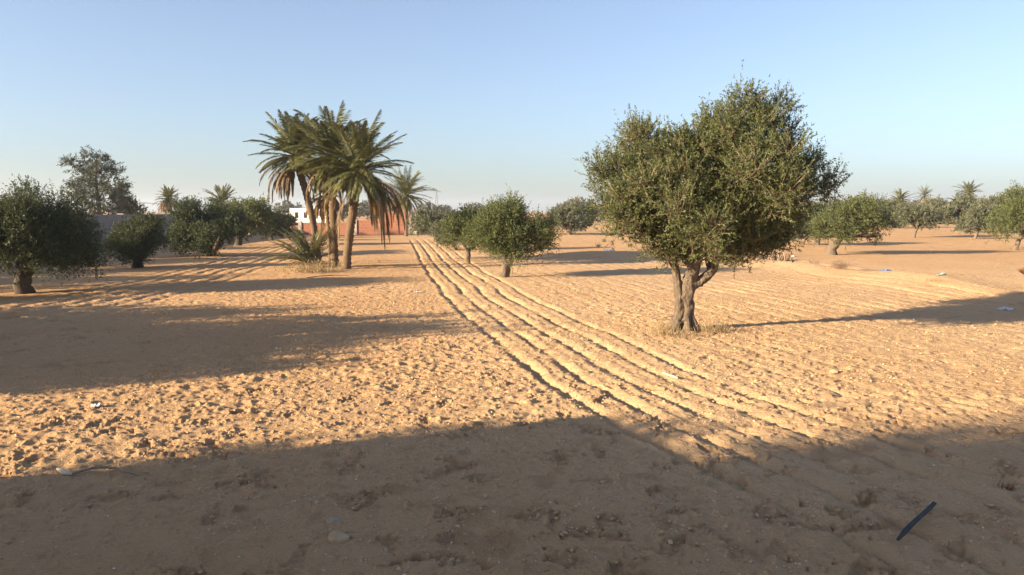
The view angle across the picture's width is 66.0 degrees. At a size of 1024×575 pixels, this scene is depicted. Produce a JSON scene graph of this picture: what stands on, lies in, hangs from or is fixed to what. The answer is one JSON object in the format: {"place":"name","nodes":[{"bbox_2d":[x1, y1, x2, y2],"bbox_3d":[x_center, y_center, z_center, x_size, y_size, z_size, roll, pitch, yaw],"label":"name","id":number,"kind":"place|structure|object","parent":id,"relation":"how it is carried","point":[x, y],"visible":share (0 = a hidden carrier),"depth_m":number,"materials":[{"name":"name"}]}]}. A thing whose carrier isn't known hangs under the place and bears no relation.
{"place":"outdoors","nodes":[
{"label":"outdoors","id":0,"kind":"place"},
{"bbox_2d":[0,212,1023,574],"bbox_3d":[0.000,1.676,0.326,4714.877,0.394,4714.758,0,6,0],"label":"ground","id":1,"kind":"structure","parent":0,"point":[840,432],"depth_m":7.03,"materials":[{"name":"beige sand"}]},
{"bbox_2d":[0,174,122,293],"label":"olive tree","id":2,"kind":"object","parent":1,"relation":"on","point":[35,231],"visible":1,"depth_m":16.89,"materials":[{"name":"green plant"}]},
{"bbox_2d":[56,468,71,474],"bbox_3d":[-3.024,1.246,5.320,0.185,0.042,0.045,3,6,26],"label":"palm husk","id":3,"kind":"object","parent":1,"relation":"on","point":[61,471],"visible":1,"depth_m":5.30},
{"bbox_2d":[1,213,176,256],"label":"boundary wall","id":4,"kind":"structure","parent":1,"relation":"on","point":[106,220],"depth_m":38.49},
{"bbox_2d":[56,144,130,214],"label":"casuarina tree","id":5,"kind":"object","parent":1,"relation":"on","point":[87,171],"visible":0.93,"depth_m":51.36,"materials":[{"name":"green plant"}]},
{"bbox_2d":[90,403,102,406],"bbox_3d":[-3.826,1.077,7.252,0.100,0.030,0.065,0,6,0],"label":"plastic scrap","id":6,"kind":"object","parent":1,"relation":"on","point":[96,405],"visible":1,"depth_m":7.23,"materials":[{"name":"white plastic"}]},
{"bbox_2d":[72,466,137,475],"bbox_3d":[-2.722,1.239,5.342,0.466,0.029,0.150,0,6,3],"label":"dry branch","id":7,"kind":"object","parent":1,"relation":"on","point":[103,467],"visible":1,"depth_m":5.36,"materials":[{"name":"brown plant"}]},
{"bbox_2d":[107,175,139,212],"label":"casuarina tree","id":8,"kind":"object","parent":1,"relation":"on","point":[122,184],"visible":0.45,"depth_m":53.55,"materials":[{"name":"green plant"}]},
{"bbox_2d":[115,203,147,214],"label":"bush","id":9,"kind":"object","parent":1,"relation":"on","point":[137,209],"visible":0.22,"depth_m":54.09,"materials":[{"name":"green plant"}]},
{"bbox_2d":[97,208,174,268],"bbox_3d":[-11.953,-1.514,25.279,2.433,2.082,2.305,3,6,30],"label":"bush","id":10,"kind":"object","parent":1,"relation":"on","point":[134,243],"visible":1,"depth_m":24.90,"materials":[{"name":"green plant"}]},
{"bbox_2d":[152,361,161,379],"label":"dry weed","id":11,"kind":"object","parent":1,"relation":"on","point":[157,373],"visible":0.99,"depth_m":8.55,"materials":[{"name":"brown plant"}]},
{"bbox_2d":[154,184,182,213],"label":"date palm","id":12,"kind":"object","parent":1,"relation":"on","point":[167,193],"visible":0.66,"depth_m":69.19,"materials":[{"name":"green plant"}]},
{"bbox_2d":[161,193,252,258],"bbox_3d":[-12.000,-2.384,31.158,3.944,2.740,3.554,5,7,41],"label":"bush","id":13,"kind":"object","parent":1,"relation":"on","point":[208,229],"visible":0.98,"depth_m":30.72,"materials":[{"name":"green plant"}]},
{"bbox_2d":[204,183,239,206],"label":"date palm","id":14,"kind":"object","parent":1,"relation":"on","point":[219,191],"visible":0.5,"depth_m":63.38,"materials":[{"name":"green plant"}]},
{"bbox_2d":[222,191,279,245],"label":"olive tree","id":15,"kind":"object","parent":1,"relation":"on","point":[260,217],"visible":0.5,"depth_m":39.96,"materials":[{"name":"green plant"}]},
{"bbox_2d":[252,200,291,240],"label":"olive tree","id":16,"kind":"object","parent":1,"relation":"on","point":[280,222],"visible":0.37,"depth_m":47.22,"materials":[{"name":"green plant"}]},
{"bbox_2d":[243,109,322,264],"bbox_3d":[-7.333,-3.353,27.024,3.532,5.297,2.921,0,6,0],"label":"date palm","id":17,"kind":"object","parent":1,"relation":"on","point":[281,183],"visible":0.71,"depth_m":26.59,"materials":[{"name":"green plant"}]},
{"bbox_2d":[273,206,298,237],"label":"olive tree","id":18,"kind":"object","parent":1,"relation":"on","point":[290,217],"visible":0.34,"depth_m":52.66,"materials":[{"name":"green plant"}]},
{"bbox_2d":[261,223,342,267],"bbox_3d":[-6.548,-1.153,25.294,2.707,1.852,2.073,0,6,0],"label":"young palm","id":19,"kind":"object","parent":1,"relation":"on","point":[306,252],"visible":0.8,"depth_m":25.10,"materials":[{"name":"green plant"}]},
{"bbox_2d":[273,259,345,273],"bbox_3d":[-5.886,-0.665,23.105,2.089,0.482,2.266,0,6,0],"label":"grass heap","id":20,"kind":"object","parent":1,"relation":"on","point":[321,267],"depth_m":22.99,"materials":[{"name":"beige plant"}]},
{"bbox_2d":[306,343,321,355],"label":"dry weed","id":21,"kind":"object","parent":1,"relation":"on","point":[313,348],"visible":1,"depth_m":10.00,"materials":[{"name":"brown plant"}]},
{"bbox_2d":[290,206,338,221],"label":"white house","id":22,"kind":"structure","parent":1,"relation":"on","point":[300,213],"depth_m":84.22,"materials":[{"name":"paint"}]},
{"bbox_2d":[305,182,341,261],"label":"date palm","id":23,"kind":"object","parent":1,"relation":"on","point":[319,205],"visible":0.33,"depth_m":28.15,"materials":[{"name":"brown plant"}]},
{"bbox_2d":[306,275,346,277],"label":"fallen frond","id":24,"kind":"object","parent":1,"relation":"on","point":[327,275],"visible":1,"depth_m":20.87,"materials":[{"name":"brown plant"}]},
{"bbox_2d":[251,212,408,234],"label":"brick wall","id":25,"kind":"structure","parent":1,"relation":"on","point":[363,227],"depth_m":59.84,"materials":[{"name":"red brick"}]},
{"bbox_2d":[275,100,388,266],"bbox_3d":[-5.736,-3.252,25.314,3.631,5.406,3.255,-2,6,-23],"label":"date palm","id":26,"kind":"object","parent":1,"relation":"on","point":[321,130],"visible":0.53,"depth_m":24.67,"materials":[{"name":"green plant"}]},
{"bbox_2d":[326,517,341,523],"bbox_3d":[-1.021,1.346,4.507,0.092,0.065,0.065,0,6,2],"label":"stone","id":27,"kind":"object","parent":1,"relation":"on","point":[332,520],"visible":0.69,"depth_m":4.49,"materials":[{"name":"stone"}]},
{"bbox_2d":[327,530,349,542],"bbox_3d":[-0.943,1.374,4.278,0.123,0.111,0.101,-1,6,-14],"label":"stone","id":28,"kind":"object","parent":1,"relation":"on","point":[335,536],"visible":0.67,"depth_m":4.24,"materials":[{"name":"beige stone"}]},
{"bbox_2d":[298,109,412,268],"bbox_3d":[-4.757,-2.924,24.109,3.375,4.973,3.436,0,6,0],"label":"date palm","id":29,"kind":"object","parent":1,"relation":"on","point":[358,143],"visible":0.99,"depth_m":23.86,"materials":[{"name":"green plant"}]},
{"bbox_2d":[352,266,394,268],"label":"fallen frond","id":30,"kind":"object","parent":1,"relation":"on","point":[369,267],"visible":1,"depth_m":23.69,"materials":[{"name":"brown plant"}]},
{"bbox_2d":[384,162,440,235],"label":"date palm","id":31,"kind":"object","parent":1,"relation":"on","point":[403,188],"visible":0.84,"depth_m":56.39,"materials":[{"name":"green plant"}]},
{"bbox_2d":[409,210,438,233],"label":"cement house","id":32,"kind":"structure","parent":1,"relation":"on","point":[415,223],"depth_m":61.85,"materials":[{"name":"concrete"}]},
{"bbox_2d":[405,206,446,241],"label":"olive tree","id":33,"kind":"object","parent":1,"relation":"on","point":[424,220],"visible":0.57,"depth_m":44.22,"materials":[{"name":"green plant"}]},
{"bbox_2d":[427,201,481,250],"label":"olive tree","id":34,"kind":"object","parent":1,"relation":"on","point":[452,247],"visible":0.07,"depth_m":35.53,"materials":[{"name":"green plant"}]},
{"bbox_2d":[434,203,497,261],"bbox_3d":[-1.269,-1.905,28.457,2.774,2.339,2.882,4,7,34],"label":"olive tree","id":35,"kind":"object","parent":1,"relation":"on","point":[452,223],"visible":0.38,"depth_m":28.18,"materials":[{"name":"green plant"}]},
{"bbox_2d":[0,327,1005,571],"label":"straw bits","id":36,"kind":"object","parent":1,"relation":"on","point":[541,459],"visible":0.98,"depth_m":4.95,"materials":[{"name":"beige plant"}]},
{"bbox_2d":[4,345,1016,574],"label":"pebbles","id":37,"kind":"object","parent":1,"relation":"on","point":[534,487],"visible":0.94,"depth_m":5.13,"materials":[{"name":"stone"}]},
{"bbox_2d":[455,184,565,276],"bbox_3d":[-0.045,-1.491,21.289,2.997,2.753,2.445,0,6,0],"label":"olive tree","id":38,"kind":"object","parent":1,"relation":"on","point":[498,230],"visible":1,"depth_m":20.80,"materials":[{"name":"green plant"}]},
{"bbox_2d":[0,298,1023,574],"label":"soil crumbs","id":39,"kind":"object","parent":1,"relation":"on","point":[480,452],"visible":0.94,"depth_m":5.68,"materials":[{"name":"beige soil"}]},
{"bbox_2d":[546,204,586,234],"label":"olive tree","id":40,"kind":"object","parent":1,"relation":"on","point":[573,220],"visible":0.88,"depth_m":59.55,"materials":[{"name":"green plant"}]},
{"bbox_2d":[567,195,580,208],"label":"date palm","id":41,"kind":"object","parent":1,"relation":"on","point":[576,203],"visible":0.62,"depth_m":123.98,"materials":[{"name":"green plant"}]},
{"bbox_2d":[569,203,599,230],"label":"olive tree","id":42,"kind":"object","parent":1,"relation":"on","point":[588,222],"visible":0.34,"depth_m":68.84,"materials":[{"name":"green plant"}]},
{"bbox_2d":[272,192,1005,221],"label":"treeline","id":43,"kind":"object","parent":1,"relation":"on","point":[364,210],"visible":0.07,"depth_m":143.43,"materials":[{"name":"green plant"}]},
{"bbox_2d":[641,317,687,336],"bbox_3d":[2.224,0.563,11.280,0.633,0.272,0.705,3,7,32],"label":"grass tuft","id":44,"kind":"object","parent":1,"relation":"on","point":[665,333],"visible":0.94,"depth_m":11.27,"materials":[{"name":"beige plant"}]},
{"bbox_2d":[662,372,677,378],"bbox_3d":[1.704,0.947,8.497,0.026,0.036,0.340,-2,6,-16],"label":"pale stick","id":45,"kind":"object","parent":1,"relation":"on","point":[664,373],"visible":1,"depth_m":8.49,"materials":[{"name":"white wood"}]},
{"bbox_2d":[659,326,719,338],"bbox_3d":[2.486,0.634,11.038,0.820,0.171,0.633,5,8,42],"label":"grass tuft","id":46,"kind":"object","parent":1,"relation":"on","point":[686,333],"visible":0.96,"depth_m":11.09,"materials":[{"name":"beige plant"}]},
{"bbox_2d":[573,59,852,331],"bbox_3d":[2.990,-1.267,11.573,3.630,4.098,3.395,-4,7,-38],"label":"olive tree","id":47,"kind":"object","parent":1,"relation":"on","point":[720,186],"visible":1,"depth_m":11.12,"materials":[{"name":"green plant"}]},
{"bbox_2d":[692,316,741,334],"bbox_3d":[3.018,0.525,11.546,0.895,0.276,0.680,0,6,0],"label":"grass tuft","id":48,"kind":"object","parent":1,"relation":"on","point":[710,327],"visible":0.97,"depth_m":11.51,"materials":[{"name":"beige plant"}]},
{"bbox_2d":[753,252,790,260],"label":"stalk clump","id":49,"kind":"object","parent":1,"relation":"on","point":[783,257],"visible":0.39,"depth_m":27.99,"materials":[{"name":"beige plant"}]},
{"bbox_2d":[787,202,833,244],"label":"olive tree","id":50,"kind":"object","parent":1,"relation":"on","point":[816,208],"visible":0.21,"depth_m":40.92,"materials":[{"name":"green plant"}]},
{"bbox_2d":[827,257,859,268],"bbox_3d":[9.358,-0.736,22.523,1.019,0.406,0.834,-3,7,-32],"label":"dry bush","id":51,"kind":"object","parent":1,"relation":"on","point":[843,265],"visible":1,"depth_m":22.40,"materials":[{"name":"beige plant"}]},
{"bbox_2d":[803,187,900,254],"bbox_3d":[13.779,-2.590,32.280,3.601,2.982,3.457,-5,8,-44],"label":"olive tree","id":52,"kind":"object","parent":1,"relation":"on","point":[845,221],"visible":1,"depth_m":31.69,"materials":[{"name":"green plant"}]},
{"bbox_2d":[877,200,903,227],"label":"olive tree","id":53,"kind":"object","parent":1,"relation":"on","point":[891,204],"visible":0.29,"depth_m":81.70,"materials":[{"name":"green plant"}]},
{"bbox_2d":[888,187,912,204],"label":"date palm","id":54,"kind":"object","parent":1,"relation":"on","point":[900,199],"visible":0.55,"depth_m":104.01,"materials":[{"name":"green plant"}]},
{"bbox_2d":[896,501,936,540],"bbox_3d":[2.278,1.304,4.431,0.026,0.020,0.728,5,7,42],"label":"plastic strip","id":55,"kind":"object","parent":1,"relation":"on","point":[911,524],"visible":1,"depth_m":4.39,"materials":[{"name":"blue plastic"}]},
{"bbox_2d":[890,199,945,237],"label":"olive tree","id":56,"kind":"object","parent":1,"relation":"on","point":[922,216],"visible":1,"depth_m":53.87,"materials":[{"name":"green plant"}]},
{"bbox_2d":[912,184,935,204],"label":"date palm","id":57,"kind":"object","parent":1,"relation":"on","point":[924,193],"visible":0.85,"depth_m":109.14,"materials":[{"name":"green plant"}]},
{"bbox_2d":[918,276,947,281],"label":"dry bush","id":58,"kind":"object","parent":1,"relation":"on","point":[935,278],"visible":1,"depth_m":18.06,"materials":[{"name":"beige plant"}]},
{"bbox_2d":[946,193,959,202],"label":"date palm","id":59,"kind":"object","parent":1,"relation":"on","point":[956,198],"visible":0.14,"depth_m":111.38,"materials":[{"name":"green plant"}]},
{"bbox_2d":[927,192,994,232],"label":"olive tree","id":60,"kind":"object","parent":1,"relation":"on","point":[949,211],"visible":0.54,"depth_m":64.92,"materials":[{"name":"green plant"}]},
{"bbox_2d":[951,180,982,196],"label":"date palm","id":61,"kind":"object","parent":1,"relation":"on","point":[968,188],"visible":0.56,"depth_m":106.97,"materials":[{"name":"green plant"}]},
{"bbox_2d":[950,199,1020,238],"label":"olive tree","id":62,"kind":"object","parent":1,"relation":"on","point":[972,220],"visible":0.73,"depth_m":50.14,"materials":[{"name":"green plant"}]},
{"bbox_2d":[983,195,1003,208],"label":"olive tree","id":63,"kind":"object","parent":1,"relation":"on","point":[991,199],"visible":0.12,"depth_m":84.83,"materials":[{"name":"green plant"}]},
{"bbox_2d":[978,179,1023,249],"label":"olive tree","id":64,"kind":"object","parent":1,"relation":"on","point":[1012,207],"visible":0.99,"depth_m":36.47,"materials":[{"name":"green plant"}]},
{"bbox_2d":[996,307,1012,310],"bbox_3d":[8.983,0.384,14.367,0.327,0.084,0.154,-2,6,-15],"label":"plastic bag","id":65,"kind":"object","parent":1,"relation":"on","point":[1004,308],"visible":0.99,"depth_m":14.33,"materials":[{"name":"plastic"}]},
{"bbox_2d":[992,477,1019,490],"bbox_3d":[3.148,1.258,5.030,0.127,0.075,0.149,0,6,0],"label":"dry weed","id":66,"kind":"object","parent":1,"relation":"on","point":[1007,486],"visible":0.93,"depth_m":5.02,"materials":[{"name":"brown plant"}]},
{"bbox_2d":[0,0,1023,211],"label":"sky","id":67,"kind":"structure","parent":0,"point":[487,96],"materials":[{"name":"blue"}]}
]}

